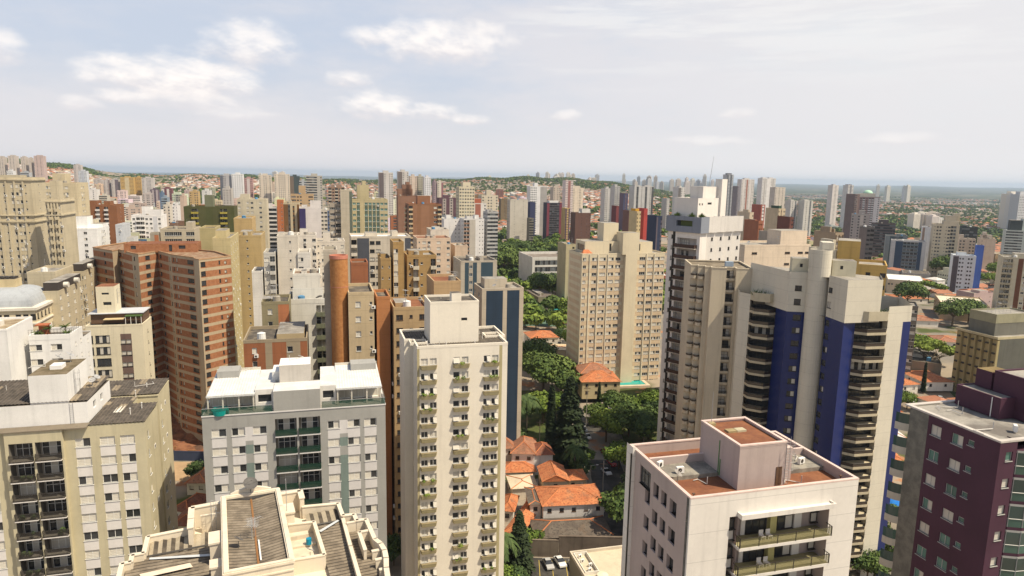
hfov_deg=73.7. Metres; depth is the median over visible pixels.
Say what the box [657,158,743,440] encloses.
apartment tower
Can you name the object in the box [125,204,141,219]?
apartment block
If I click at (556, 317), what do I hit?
broadleaf tree
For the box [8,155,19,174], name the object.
apartment tower
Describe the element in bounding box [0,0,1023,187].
sky
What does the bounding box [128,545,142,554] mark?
window
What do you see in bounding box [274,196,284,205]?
apartment block
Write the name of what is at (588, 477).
pavement
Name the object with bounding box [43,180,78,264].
apartment tower
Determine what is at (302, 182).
apartment tower
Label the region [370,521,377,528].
window
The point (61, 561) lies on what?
window
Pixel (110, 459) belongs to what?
window
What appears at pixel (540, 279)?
broadleaf tree
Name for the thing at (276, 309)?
apartment block
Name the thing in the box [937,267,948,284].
apartment block
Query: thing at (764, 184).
apartment tower
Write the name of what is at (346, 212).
apartment tower
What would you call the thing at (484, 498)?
window
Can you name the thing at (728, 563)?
window
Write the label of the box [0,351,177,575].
apartment block
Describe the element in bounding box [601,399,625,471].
pavement
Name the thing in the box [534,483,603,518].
house
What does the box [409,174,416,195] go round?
apartment tower
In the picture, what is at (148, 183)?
apartment tower
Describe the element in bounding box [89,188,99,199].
apartment tower
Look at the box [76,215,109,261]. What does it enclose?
white house block
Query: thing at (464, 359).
window
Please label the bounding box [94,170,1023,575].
ground
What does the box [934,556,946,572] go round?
window
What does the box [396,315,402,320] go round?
window
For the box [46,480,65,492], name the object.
window
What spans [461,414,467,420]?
window
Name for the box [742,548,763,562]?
balcony door
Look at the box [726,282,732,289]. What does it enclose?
window
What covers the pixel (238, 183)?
apartment tower
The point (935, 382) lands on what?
house
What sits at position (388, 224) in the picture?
apartment block
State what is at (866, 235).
apartment tower
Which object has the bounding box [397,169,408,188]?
apartment tower
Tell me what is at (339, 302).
round tower
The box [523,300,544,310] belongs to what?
broadleaf tree
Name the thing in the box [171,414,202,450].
earth mound
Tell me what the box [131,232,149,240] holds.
apartment block
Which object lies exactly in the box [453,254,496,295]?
office building
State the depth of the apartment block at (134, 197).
1286.33 m
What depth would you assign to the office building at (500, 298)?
205.02 m
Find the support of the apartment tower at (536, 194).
on the ground at (596, 442)
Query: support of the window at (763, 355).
in the apartment tower at (820, 353)
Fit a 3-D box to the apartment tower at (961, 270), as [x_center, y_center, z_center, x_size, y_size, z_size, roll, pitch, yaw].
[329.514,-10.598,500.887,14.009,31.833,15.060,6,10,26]
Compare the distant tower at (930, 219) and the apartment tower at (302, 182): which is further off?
the distant tower at (930, 219)
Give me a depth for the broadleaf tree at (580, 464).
200.17 m
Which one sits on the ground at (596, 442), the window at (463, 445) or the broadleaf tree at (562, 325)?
the broadleaf tree at (562, 325)
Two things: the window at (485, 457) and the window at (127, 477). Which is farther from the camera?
the window at (485, 457)
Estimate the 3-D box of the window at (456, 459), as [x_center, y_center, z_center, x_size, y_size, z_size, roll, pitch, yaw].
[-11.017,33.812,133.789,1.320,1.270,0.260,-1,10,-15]
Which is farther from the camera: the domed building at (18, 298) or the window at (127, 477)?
the domed building at (18, 298)
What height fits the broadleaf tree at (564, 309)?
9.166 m
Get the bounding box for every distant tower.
[622,173,624,183]
[646,178,651,185]
[653,175,657,188]
[655,181,658,188]
[659,181,663,189]
[669,179,673,191]
[676,179,680,186]
[684,181,689,194]
[690,178,694,189]
[703,175,706,185]
[875,184,879,196]
[884,185,890,201]
[901,185,904,201]
[903,185,910,202]
[907,212,920,228]
[919,213,934,228]
[925,211,940,216]
[925,215,938,225]
[997,191,1015,228]
[1002,193,1014,228]
[1006,191,1023,228]
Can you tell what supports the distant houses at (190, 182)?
on the ground at (596, 442)
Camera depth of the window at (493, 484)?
136.69 m
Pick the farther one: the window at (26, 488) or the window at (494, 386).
the window at (494, 386)
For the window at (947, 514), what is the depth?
76.45 m
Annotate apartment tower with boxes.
[0,156,7,174]
[0,175,50,283]
[6,169,15,174]
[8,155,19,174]
[20,156,29,171]
[20,171,31,176]
[28,157,34,176]
[34,155,47,180]
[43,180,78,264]
[45,173,90,215]
[73,164,82,181]
[78,170,89,188]
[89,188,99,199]
[89,200,124,243]
[92,241,235,441]
[93,178,103,187]
[99,193,109,202]
[104,179,111,196]
[111,178,120,196]
[120,176,135,194]
[131,206,166,237]
[135,176,142,198]
[141,177,154,194]
[150,188,159,206]
[160,190,164,208]
[161,195,169,210]
[162,187,173,200]
[163,202,172,225]
[172,202,180,222]
[180,193,186,219]
[183,195,237,231]
[189,189,200,204]
[199,225,219,250]
[202,188,211,203]
[212,228,243,367]
[220,173,231,199]
[222,186,233,204]
[231,172,244,197]
[234,215,255,233]
[239,230,265,338]
[244,177,253,197]
[259,173,271,202]
[268,203,277,247]
[274,172,289,199]
[277,200,283,230]
[277,231,298,293]
[283,200,299,231]
[290,175,299,199]
[299,179,306,193]
[299,200,321,237]
[306,173,322,208]
[323,246,336,365]
[328,184,344,206]
[340,189,352,282]
[348,283,375,361]
[349,230,410,288]
[350,259,367,282]
[352,181,387,232]
[373,289,391,536]
[378,170,392,214]
[378,252,390,296]
[390,239,403,296]
[390,289,423,548]
[396,182,415,232]
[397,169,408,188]
[399,291,507,575]
[404,195,441,248]
[404,249,436,299]
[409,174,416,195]
[412,235,450,273]
[417,174,422,194]
[423,175,430,195]
[427,226,448,236]
[427,271,460,294]
[432,180,436,202]
[437,180,442,196]
[437,195,455,216]
[442,215,459,242]
[451,238,467,273]
[456,182,474,217]
[460,215,483,255]
[474,198,485,217]
[478,190,497,211]
[483,209,497,259]
[506,199,527,241]
[526,218,533,241]
[527,183,546,235]
[528,202,534,235]
[543,200,561,239]
[550,186,560,201]
[561,207,569,240]
[562,180,572,216]
[566,222,664,382]
[570,208,590,243]
[572,186,582,211]
[600,187,610,221]
[609,184,619,221]
[611,205,618,222]
[618,193,627,229]
[622,210,628,230]
[628,185,653,214]
[628,208,640,232]
[638,208,647,239]
[646,215,661,250]
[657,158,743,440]
[661,198,669,235]
[672,186,684,214]
[674,259,752,439]
[723,173,733,215]
[729,241,912,575]
[731,186,738,215]
[737,178,754,211]
[737,209,753,240]
[739,229,810,267]
[743,219,762,240]
[751,204,764,229]
[756,177,775,224]
[764,205,785,230]
[769,187,785,207]
[777,216,793,228]
[784,199,797,228]
[796,199,812,236]
[813,226,843,249]
[825,184,838,225]
[837,238,887,295]
[839,184,853,228]
[843,194,859,237]
[849,210,869,238]
[858,190,880,225]
[858,222,874,259]
[888,239,925,270]
[905,301,917,371]
[920,226,930,269]
[926,213,959,276]
[947,251,976,292]
[972,245,983,288]
[977,232,995,271]
[991,252,1023,309]
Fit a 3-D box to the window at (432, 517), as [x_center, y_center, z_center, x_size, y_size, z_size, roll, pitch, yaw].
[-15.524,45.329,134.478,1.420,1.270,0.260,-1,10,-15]
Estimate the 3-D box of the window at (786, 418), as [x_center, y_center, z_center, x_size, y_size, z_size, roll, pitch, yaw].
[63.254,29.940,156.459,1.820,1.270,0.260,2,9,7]
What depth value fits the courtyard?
186.22 m
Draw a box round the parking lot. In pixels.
[530,558,569,575]
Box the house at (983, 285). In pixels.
[979,283,987,288]
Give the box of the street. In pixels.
[561,340,624,535]
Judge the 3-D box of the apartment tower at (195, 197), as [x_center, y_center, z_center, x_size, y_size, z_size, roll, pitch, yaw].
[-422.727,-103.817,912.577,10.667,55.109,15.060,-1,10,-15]
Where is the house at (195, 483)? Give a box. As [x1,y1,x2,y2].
[184,467,205,494]
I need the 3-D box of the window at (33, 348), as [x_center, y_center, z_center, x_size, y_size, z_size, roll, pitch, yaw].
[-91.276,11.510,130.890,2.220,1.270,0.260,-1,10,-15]
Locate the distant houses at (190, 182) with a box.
[8,164,1001,238]
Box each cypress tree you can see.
[543,385,556,449]
[596,382,600,402]
[920,362,927,392]
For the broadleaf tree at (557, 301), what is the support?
on the ground at (596, 442)
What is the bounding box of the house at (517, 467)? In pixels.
[505,461,536,482]
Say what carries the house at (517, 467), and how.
on the ground at (596, 442)
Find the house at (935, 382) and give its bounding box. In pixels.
[904,370,955,390]
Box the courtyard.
[504,479,569,557]
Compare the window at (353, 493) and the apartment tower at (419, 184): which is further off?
the apartment tower at (419, 184)
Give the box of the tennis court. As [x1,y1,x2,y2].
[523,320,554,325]
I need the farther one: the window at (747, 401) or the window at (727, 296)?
the window at (727, 296)
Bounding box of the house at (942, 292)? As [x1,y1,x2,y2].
[927,289,955,296]
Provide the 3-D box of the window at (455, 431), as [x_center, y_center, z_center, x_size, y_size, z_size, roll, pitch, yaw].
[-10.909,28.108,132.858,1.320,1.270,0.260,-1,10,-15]
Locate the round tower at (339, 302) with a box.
[329,254,348,365]
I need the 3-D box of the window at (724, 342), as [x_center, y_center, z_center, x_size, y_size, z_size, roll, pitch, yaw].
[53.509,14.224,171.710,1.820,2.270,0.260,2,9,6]
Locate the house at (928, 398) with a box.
[910,395,946,402]
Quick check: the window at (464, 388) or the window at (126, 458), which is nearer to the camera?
the window at (126, 458)
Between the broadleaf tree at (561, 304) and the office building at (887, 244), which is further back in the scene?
the office building at (887, 244)
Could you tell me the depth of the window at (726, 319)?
170.82 m
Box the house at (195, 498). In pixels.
[177,492,206,516]
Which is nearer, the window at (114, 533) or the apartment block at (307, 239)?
the window at (114, 533)
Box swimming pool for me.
[620,380,650,388]
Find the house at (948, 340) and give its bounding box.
[927,335,955,345]
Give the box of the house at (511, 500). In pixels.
[504,493,519,521]
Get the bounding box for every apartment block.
[0,316,32,380]
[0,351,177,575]
[28,321,93,376]
[43,273,85,330]
[73,257,96,325]
[85,283,154,380]
[93,219,105,222]
[94,183,103,193]
[115,222,130,242]
[116,477,389,575]
[117,190,127,198]
[117,198,132,203]
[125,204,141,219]
[125,219,131,231]
[128,194,142,202]
[128,201,146,206]
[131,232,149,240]
[143,192,153,206]
[156,201,173,208]
[160,221,200,240]
[169,220,184,225]
[172,192,188,204]
[201,355,386,547]
[209,187,215,195]
[215,199,222,204]
[237,194,269,247]
[243,321,308,369]
[252,267,264,325]
[261,285,291,325]
[263,248,278,294]
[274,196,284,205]
[289,283,325,379]
[291,185,313,205]
[293,268,321,334]
[298,248,310,267]
[299,228,316,267]
[316,231,344,290]
[321,207,329,237]
[329,202,340,237]
[388,217,389,232]
[390,215,396,229]
[393,199,395,214]
[496,189,503,197]
[498,198,510,219]
[556,241,575,298]
[621,392,858,575]
[758,230,767,239]
[808,238,836,267]
[878,366,1023,575]
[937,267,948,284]
[956,289,992,307]
[957,234,975,253]
[993,253,997,262]
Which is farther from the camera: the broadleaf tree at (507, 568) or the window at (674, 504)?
the broadleaf tree at (507, 568)
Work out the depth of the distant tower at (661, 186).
5029.11 m
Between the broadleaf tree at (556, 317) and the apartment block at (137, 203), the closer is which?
the broadleaf tree at (556, 317)
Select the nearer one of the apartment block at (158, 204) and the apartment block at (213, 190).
the apartment block at (158, 204)
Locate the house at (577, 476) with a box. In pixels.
[565,469,588,484]
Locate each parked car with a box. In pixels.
[542,557,554,569]
[553,555,566,567]
[601,468,611,474]
[607,460,616,466]
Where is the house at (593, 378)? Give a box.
[575,370,621,398]
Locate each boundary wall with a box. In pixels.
[528,539,558,556]
[558,535,622,556]
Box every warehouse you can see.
[885,274,922,292]
[901,268,930,278]
[911,348,941,374]
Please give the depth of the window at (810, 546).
72.66 m
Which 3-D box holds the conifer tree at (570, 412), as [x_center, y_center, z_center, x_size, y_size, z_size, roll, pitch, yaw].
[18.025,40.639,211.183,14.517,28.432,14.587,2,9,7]
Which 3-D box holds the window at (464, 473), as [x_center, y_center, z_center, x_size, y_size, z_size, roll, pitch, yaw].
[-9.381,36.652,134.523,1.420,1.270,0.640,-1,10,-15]
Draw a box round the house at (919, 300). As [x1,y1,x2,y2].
[885,294,928,303]
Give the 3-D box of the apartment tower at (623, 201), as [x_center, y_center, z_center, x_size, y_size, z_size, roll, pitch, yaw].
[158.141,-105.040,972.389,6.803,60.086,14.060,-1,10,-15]
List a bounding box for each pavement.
[558,340,592,483]
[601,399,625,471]
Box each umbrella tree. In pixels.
[913,280,948,301]
[914,333,932,348]
[914,337,954,358]
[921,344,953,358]
[980,272,995,285]
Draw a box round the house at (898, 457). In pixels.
[895,453,903,460]
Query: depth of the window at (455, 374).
131.06 m
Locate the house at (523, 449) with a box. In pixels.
[510,436,536,464]
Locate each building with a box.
[0,276,53,330]
[27,259,73,286]
[127,236,146,241]
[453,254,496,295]
[474,276,523,440]
[518,251,557,291]
[525,289,554,302]
[569,545,621,575]
[871,219,895,256]
[883,233,907,265]
[933,294,989,321]
[951,300,1023,391]
[959,225,977,251]
[1000,218,1023,254]
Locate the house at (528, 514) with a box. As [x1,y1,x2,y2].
[504,501,535,532]
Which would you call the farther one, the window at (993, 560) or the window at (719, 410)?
the window at (719, 410)
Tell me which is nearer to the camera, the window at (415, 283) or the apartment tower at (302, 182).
the window at (415, 283)
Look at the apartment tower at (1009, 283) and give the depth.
395.65 m
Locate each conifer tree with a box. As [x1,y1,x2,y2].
[504,510,535,575]
[551,375,590,466]
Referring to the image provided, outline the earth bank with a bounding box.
[173,439,203,450]
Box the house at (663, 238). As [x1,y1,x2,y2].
[661,235,666,241]
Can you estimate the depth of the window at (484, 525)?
137.69 m
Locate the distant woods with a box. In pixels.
[7,158,1004,272]
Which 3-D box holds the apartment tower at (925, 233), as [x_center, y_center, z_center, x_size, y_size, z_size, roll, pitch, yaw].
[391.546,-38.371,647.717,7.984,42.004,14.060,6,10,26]
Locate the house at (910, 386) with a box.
[903,378,918,393]
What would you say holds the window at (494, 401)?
in the apartment tower at (453, 381)
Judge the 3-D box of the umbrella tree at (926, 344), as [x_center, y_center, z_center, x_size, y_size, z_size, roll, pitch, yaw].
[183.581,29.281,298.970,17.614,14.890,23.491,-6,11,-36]
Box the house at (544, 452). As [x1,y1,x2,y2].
[533,441,554,474]
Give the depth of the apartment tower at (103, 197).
1003.05 m
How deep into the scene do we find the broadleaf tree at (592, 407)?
241.68 m
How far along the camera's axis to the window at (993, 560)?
72.72 m
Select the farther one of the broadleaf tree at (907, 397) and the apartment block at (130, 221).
the apartment block at (130, 221)
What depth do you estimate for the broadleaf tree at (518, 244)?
672.26 m
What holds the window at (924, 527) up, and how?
in the apartment block at (958, 493)
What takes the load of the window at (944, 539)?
in the apartment block at (958, 493)
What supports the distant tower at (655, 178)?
on the ground at (596, 442)
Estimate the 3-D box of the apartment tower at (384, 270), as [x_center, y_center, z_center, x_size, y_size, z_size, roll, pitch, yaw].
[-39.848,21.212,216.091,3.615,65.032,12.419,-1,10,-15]
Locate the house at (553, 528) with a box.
[530,515,613,549]
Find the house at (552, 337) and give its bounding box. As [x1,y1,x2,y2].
[524,330,557,343]
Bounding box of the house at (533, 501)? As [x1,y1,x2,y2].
[524,487,540,518]
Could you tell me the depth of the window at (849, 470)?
150.63 m
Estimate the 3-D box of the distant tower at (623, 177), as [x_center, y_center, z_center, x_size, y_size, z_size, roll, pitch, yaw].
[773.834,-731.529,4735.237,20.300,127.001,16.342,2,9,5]
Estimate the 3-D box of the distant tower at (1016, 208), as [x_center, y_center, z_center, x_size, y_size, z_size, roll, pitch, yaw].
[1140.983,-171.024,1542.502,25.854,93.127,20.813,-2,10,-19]
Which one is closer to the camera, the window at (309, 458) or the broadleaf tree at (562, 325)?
the window at (309, 458)
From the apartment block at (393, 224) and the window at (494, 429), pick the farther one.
the apartment block at (393, 224)
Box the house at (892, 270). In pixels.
[887,267,905,274]
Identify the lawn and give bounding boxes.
[521,390,570,478]
[620,392,656,443]
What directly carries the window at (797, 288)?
in the apartment tower at (820, 353)
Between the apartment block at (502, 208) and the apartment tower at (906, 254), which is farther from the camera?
the apartment block at (502, 208)
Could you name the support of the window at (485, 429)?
in the apartment tower at (453, 381)
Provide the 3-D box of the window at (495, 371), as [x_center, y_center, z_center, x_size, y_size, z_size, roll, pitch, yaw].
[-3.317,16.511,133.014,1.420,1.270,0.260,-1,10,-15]
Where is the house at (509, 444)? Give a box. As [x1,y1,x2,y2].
[506,437,513,461]
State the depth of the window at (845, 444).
149.44 m
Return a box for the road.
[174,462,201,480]
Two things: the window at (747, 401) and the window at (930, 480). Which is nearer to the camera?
the window at (930, 480)
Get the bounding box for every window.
[0,504,2,531]
[0,541,4,550]
[0,560,7,569]
[16,443,33,457]
[18,462,34,477]
[20,482,36,496]
[22,501,38,514]
[24,520,40,533]
[26,538,42,551]
[28,557,44,570]
[29,345,41,351]
[31,359,43,365]
[42,441,61,455]
[44,460,63,474]
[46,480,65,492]
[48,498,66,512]
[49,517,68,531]
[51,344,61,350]
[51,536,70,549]
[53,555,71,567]
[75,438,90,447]
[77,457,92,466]
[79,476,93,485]
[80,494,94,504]
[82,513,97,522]
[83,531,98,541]
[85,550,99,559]
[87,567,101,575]
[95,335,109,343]
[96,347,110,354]
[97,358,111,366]
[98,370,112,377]
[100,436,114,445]
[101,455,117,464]
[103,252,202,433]
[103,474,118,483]
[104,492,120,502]
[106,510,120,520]
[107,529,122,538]
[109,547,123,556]
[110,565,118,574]
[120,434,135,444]
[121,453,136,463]
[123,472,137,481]
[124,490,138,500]
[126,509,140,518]
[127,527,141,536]
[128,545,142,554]
[211,429,225,437]
[212,447,227,456]
[213,466,228,475]
[214,484,228,493]
[231,427,244,436]
[233,446,245,454]
[233,464,246,473]
[234,483,244,490]
[252,348,257,353]
[253,426,266,434]
[254,444,267,453]
[254,462,268,471]
[257,480,268,486]
[270,256,274,261]
[278,418,294,429]
[278,436,295,447]
[279,455,296,465]
[280,472,296,483]
[287,346,292,351]
[301,416,317,427]
[302,435,318,445]
[302,453,318,463]
[303,470,319,481]
[303,488,319,499]
[316,305,320,311]
[317,340,321,346]
[327,420,339,429]
[328,438,339,446]
[329,456,340,464]
[329,473,340,482]
[329,491,341,499]
[347,419,359,427]
[348,437,359,445]
[348,454,360,462]
[348,472,360,480]
[349,489,360,497]
[349,506,361,513]
[351,248,356,252]
[352,389,363,397]
[355,302,360,307]
[356,331,360,336]
[356,346,361,351]
[364,418,376,426]
[364,435,376,443]
[365,453,376,461]
[365,470,376,478]
[365,487,376,495]
[366,504,377,512]
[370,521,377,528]
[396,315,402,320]
[413,259,417,265]
[413,270,417,276]
[413,281,417,287]
[421,359,427,365]
[421,373,427,380]
[421,388,427,394]
[421,403,427,409]
[421,417,427,423]
[421,431,427,438]
[421,446,427,452]
[421,460,427,466]
[421,474,427,480]
[421,488,427,494]
[421,502,427,508]
[421,516,427,522]
[421,529,427,535]
[421,543,427,549]
[421,556,427,563]
[421,570,427,575]
[430,358,436,364]
[430,373,436,379]
[430,387,436,393]
[430,402,436,408]
[430,416,436,423]
[430,431,435,437]
[430,445,436,451]
[430,459,436,465]
[430,473,436,479]
[430,487,436,493]
[430,501,436,507]
[430,515,436,521]
[430,528,436,534]
[430,542,436,547]
[430,555,436,561]
[430,569,436,575]
[452,485,458,491]
[452,499,458,505]
[452,526,458,532]
[452,539,457,545]
[452,553,458,559]
[452,566,457,572]
[453,357,459,363]
[453,372,458,378]
[453,386,459,392]
[453,400,458,406]
[453,415,459,421]
[453,429,458,435]
[453,443,458,449]
[453,457,458,463]
[453,471,458,477]
[453,512,458,518]
[460,498,467,504]
[460,525,466,531]
[460,551,466,557]
[460,565,466,571]
[461,385,467,392]
[461,400,467,406]
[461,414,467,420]
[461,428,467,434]
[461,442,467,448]
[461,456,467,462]
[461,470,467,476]
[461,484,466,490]
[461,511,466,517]
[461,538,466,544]
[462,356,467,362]
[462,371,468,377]
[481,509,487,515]
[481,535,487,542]
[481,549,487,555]
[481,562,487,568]
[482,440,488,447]
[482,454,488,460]
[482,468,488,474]
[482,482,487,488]
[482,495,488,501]
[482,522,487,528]
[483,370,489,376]
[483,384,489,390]
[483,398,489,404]
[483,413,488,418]
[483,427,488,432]
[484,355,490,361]
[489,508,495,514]
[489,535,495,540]
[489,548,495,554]
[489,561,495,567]
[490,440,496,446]
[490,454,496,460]
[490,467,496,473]
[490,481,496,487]
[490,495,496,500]
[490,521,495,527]
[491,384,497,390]
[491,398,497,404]
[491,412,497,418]
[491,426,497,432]
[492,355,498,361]
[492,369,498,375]
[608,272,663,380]
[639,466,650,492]
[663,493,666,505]
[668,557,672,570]
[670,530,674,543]
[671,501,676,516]
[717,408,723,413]
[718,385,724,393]
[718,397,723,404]
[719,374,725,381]
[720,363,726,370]
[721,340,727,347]
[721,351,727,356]
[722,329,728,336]
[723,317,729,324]
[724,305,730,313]
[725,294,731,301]
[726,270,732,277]
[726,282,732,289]
[726,559,732,569]
[727,546,732,558]
[728,530,734,541]
[729,518,735,530]
[744,410,766,418]
[745,397,767,406]
[746,386,768,394]
[747,374,769,382]
[748,362,770,370]
[749,350,771,358]
[750,338,772,346]
[751,313,774,321]
[751,325,773,334]
[752,301,775,309]
[783,428,790,433]
[784,416,791,421]
[785,403,792,408]
[786,391,793,396]
[787,378,794,383]
[788,366,795,371]
[789,353,797,358]
[791,340,798,346]
[792,328,799,333]
[793,315,800,320]
[794,299,800,305]
[795,285,801,290]
[805,569,812,575]
[807,541,815,550]
[810,513,817,523]
[841,454,865,460]
[841,467,864,472]
[842,441,867,447]
[844,428,868,434]
[845,415,870,421]
[846,402,871,408]
[848,388,872,395]
[849,375,874,382]
[851,361,875,369]
[852,348,877,355]
[853,334,878,342]
[855,321,880,328]
[914,567,922,575]
[915,544,925,559]
[918,520,928,536]
[920,497,931,512]
[923,473,935,488]
[926,449,938,463]
[929,424,941,439]
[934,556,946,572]
[937,532,949,548]
[940,508,953,523]
[944,483,956,498]
[947,458,959,473]
[950,433,963,447]
[950,566,956,574]
[953,541,960,550]
[956,516,963,524]
[960,491,967,499]
[963,466,970,473]
[966,439,974,447]
[990,557,997,567]
[993,531,1000,541]
[997,505,1004,515]
[1001,479,1008,488]
[1005,452,1012,462]
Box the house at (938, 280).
[925,277,944,287]
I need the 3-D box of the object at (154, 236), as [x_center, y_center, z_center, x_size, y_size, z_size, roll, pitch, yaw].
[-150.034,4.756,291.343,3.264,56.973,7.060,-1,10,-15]
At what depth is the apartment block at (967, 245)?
638.65 m
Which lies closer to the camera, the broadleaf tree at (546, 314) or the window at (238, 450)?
the window at (238, 450)
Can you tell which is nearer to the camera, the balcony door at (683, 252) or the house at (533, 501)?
the house at (533, 501)
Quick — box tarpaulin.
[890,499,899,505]
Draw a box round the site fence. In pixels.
[173,451,203,460]
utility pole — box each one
[584,386,590,432]
[601,463,606,490]
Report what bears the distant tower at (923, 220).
on the ground at (596, 442)
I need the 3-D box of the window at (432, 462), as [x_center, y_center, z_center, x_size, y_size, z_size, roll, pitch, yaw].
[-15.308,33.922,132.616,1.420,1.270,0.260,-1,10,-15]
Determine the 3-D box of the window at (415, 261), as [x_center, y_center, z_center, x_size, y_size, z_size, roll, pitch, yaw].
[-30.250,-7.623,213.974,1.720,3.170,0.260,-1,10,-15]
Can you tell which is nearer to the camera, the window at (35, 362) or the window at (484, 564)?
the window at (35, 362)
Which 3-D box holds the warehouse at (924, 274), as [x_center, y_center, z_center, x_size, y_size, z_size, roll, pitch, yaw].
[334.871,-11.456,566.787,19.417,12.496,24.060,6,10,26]
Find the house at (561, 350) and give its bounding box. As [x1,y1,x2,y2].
[551,344,565,355]
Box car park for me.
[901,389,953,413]
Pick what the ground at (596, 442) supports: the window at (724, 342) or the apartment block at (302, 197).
the apartment block at (302, 197)
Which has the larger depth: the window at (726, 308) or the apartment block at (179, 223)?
the apartment block at (179, 223)
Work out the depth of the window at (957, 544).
75.34 m
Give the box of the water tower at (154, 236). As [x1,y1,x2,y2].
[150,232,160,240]
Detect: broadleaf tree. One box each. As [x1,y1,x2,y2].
[182,459,203,476]
[387,532,400,565]
[495,244,523,267]
[497,267,509,276]
[498,233,503,239]
[504,563,520,575]
[505,239,527,248]
[505,263,518,268]
[508,268,518,277]
[508,277,522,283]
[510,564,530,575]
[520,280,536,289]
[521,428,528,435]
[522,336,558,357]
[522,350,576,390]
[523,291,531,303]
[523,291,533,301]
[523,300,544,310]
[523,301,543,314]
[523,313,529,326]
[525,390,562,423]
[525,528,544,544]
[526,311,545,329]
[527,272,556,288]
[531,238,540,243]
[532,246,542,251]
[538,366,581,392]
[539,244,549,249]
[540,296,555,307]
[541,312,551,325]
[542,238,551,241]
[543,300,557,309]
[546,272,556,293]
[546,310,566,328]
[551,237,558,241]
[553,328,564,343]
[554,296,564,309]
[555,323,566,328]
[557,297,567,308]
[560,306,566,314]
[561,328,566,340]
[568,457,595,473]
[583,401,607,414]
[583,447,595,458]
[586,408,625,441]
[596,485,624,522]
[599,389,632,409]
[602,439,632,468]
[605,400,645,436]
[610,445,626,465]
[613,481,624,494]
[620,471,625,480]
[622,394,641,407]
[625,405,657,440]
[637,387,658,403]
[643,399,658,410]
[850,549,891,575]
[884,528,895,551]
[892,280,929,300]
[902,390,918,408]
[929,255,949,269]
[934,297,976,325]
[963,298,986,322]
[986,261,996,271]
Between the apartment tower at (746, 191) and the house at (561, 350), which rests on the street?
the house at (561, 350)
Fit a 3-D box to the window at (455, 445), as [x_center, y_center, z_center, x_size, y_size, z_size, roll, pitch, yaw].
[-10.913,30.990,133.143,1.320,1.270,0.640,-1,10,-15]
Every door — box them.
[681,250,687,255]
[682,239,688,244]
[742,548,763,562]
[744,517,766,534]
[772,572,787,575]
[774,545,790,557]
[775,466,781,484]
[776,514,793,530]
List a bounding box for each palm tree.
[504,532,521,561]
[521,393,541,429]
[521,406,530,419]
[562,443,587,462]
[632,409,655,442]
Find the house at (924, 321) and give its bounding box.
[916,315,938,326]
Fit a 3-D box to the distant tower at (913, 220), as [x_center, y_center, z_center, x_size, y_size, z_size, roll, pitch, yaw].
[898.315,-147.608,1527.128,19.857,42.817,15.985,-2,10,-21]
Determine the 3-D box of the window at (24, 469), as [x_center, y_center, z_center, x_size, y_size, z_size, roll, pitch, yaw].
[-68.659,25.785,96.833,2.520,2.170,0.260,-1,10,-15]
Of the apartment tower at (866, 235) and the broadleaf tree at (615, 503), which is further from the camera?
the apartment tower at (866, 235)
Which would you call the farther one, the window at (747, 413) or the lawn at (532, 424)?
the lawn at (532, 424)
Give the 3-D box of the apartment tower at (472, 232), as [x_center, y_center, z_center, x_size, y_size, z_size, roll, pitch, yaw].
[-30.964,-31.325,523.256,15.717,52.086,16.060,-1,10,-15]
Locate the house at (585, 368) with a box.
[575,362,612,374]
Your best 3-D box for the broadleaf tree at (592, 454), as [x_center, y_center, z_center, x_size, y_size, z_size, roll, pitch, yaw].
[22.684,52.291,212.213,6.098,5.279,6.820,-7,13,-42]
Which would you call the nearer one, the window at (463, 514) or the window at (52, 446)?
the window at (52, 446)
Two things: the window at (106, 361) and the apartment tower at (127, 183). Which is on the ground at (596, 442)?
the apartment tower at (127, 183)
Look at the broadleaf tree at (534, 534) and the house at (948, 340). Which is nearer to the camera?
the broadleaf tree at (534, 534)
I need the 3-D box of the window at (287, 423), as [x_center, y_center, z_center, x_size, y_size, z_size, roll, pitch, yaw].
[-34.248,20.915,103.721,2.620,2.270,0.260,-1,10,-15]
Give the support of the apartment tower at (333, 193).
on the ground at (596, 442)
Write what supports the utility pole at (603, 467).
on the ground at (596, 442)
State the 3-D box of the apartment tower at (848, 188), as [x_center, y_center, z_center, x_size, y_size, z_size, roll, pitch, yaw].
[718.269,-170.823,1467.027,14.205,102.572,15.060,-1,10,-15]
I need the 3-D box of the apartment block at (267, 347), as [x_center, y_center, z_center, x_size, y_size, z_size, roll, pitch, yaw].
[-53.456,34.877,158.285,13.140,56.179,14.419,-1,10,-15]
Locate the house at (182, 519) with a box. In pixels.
[178,504,198,528]
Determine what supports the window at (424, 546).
in the apartment tower at (453, 381)
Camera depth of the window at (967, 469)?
73.86 m
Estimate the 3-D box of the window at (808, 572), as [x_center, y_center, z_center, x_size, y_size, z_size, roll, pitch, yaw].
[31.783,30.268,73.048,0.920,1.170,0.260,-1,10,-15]
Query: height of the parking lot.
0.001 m
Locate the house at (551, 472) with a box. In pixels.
[537,460,569,485]
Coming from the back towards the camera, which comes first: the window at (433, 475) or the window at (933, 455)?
the window at (433, 475)
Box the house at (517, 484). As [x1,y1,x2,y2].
[506,473,537,498]
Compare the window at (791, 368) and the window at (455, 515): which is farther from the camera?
the window at (791, 368)
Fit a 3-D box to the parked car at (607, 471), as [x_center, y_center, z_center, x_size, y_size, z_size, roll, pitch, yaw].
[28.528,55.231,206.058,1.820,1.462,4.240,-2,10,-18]
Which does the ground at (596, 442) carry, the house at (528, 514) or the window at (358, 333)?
the house at (528, 514)
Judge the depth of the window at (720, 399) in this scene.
174.18 m

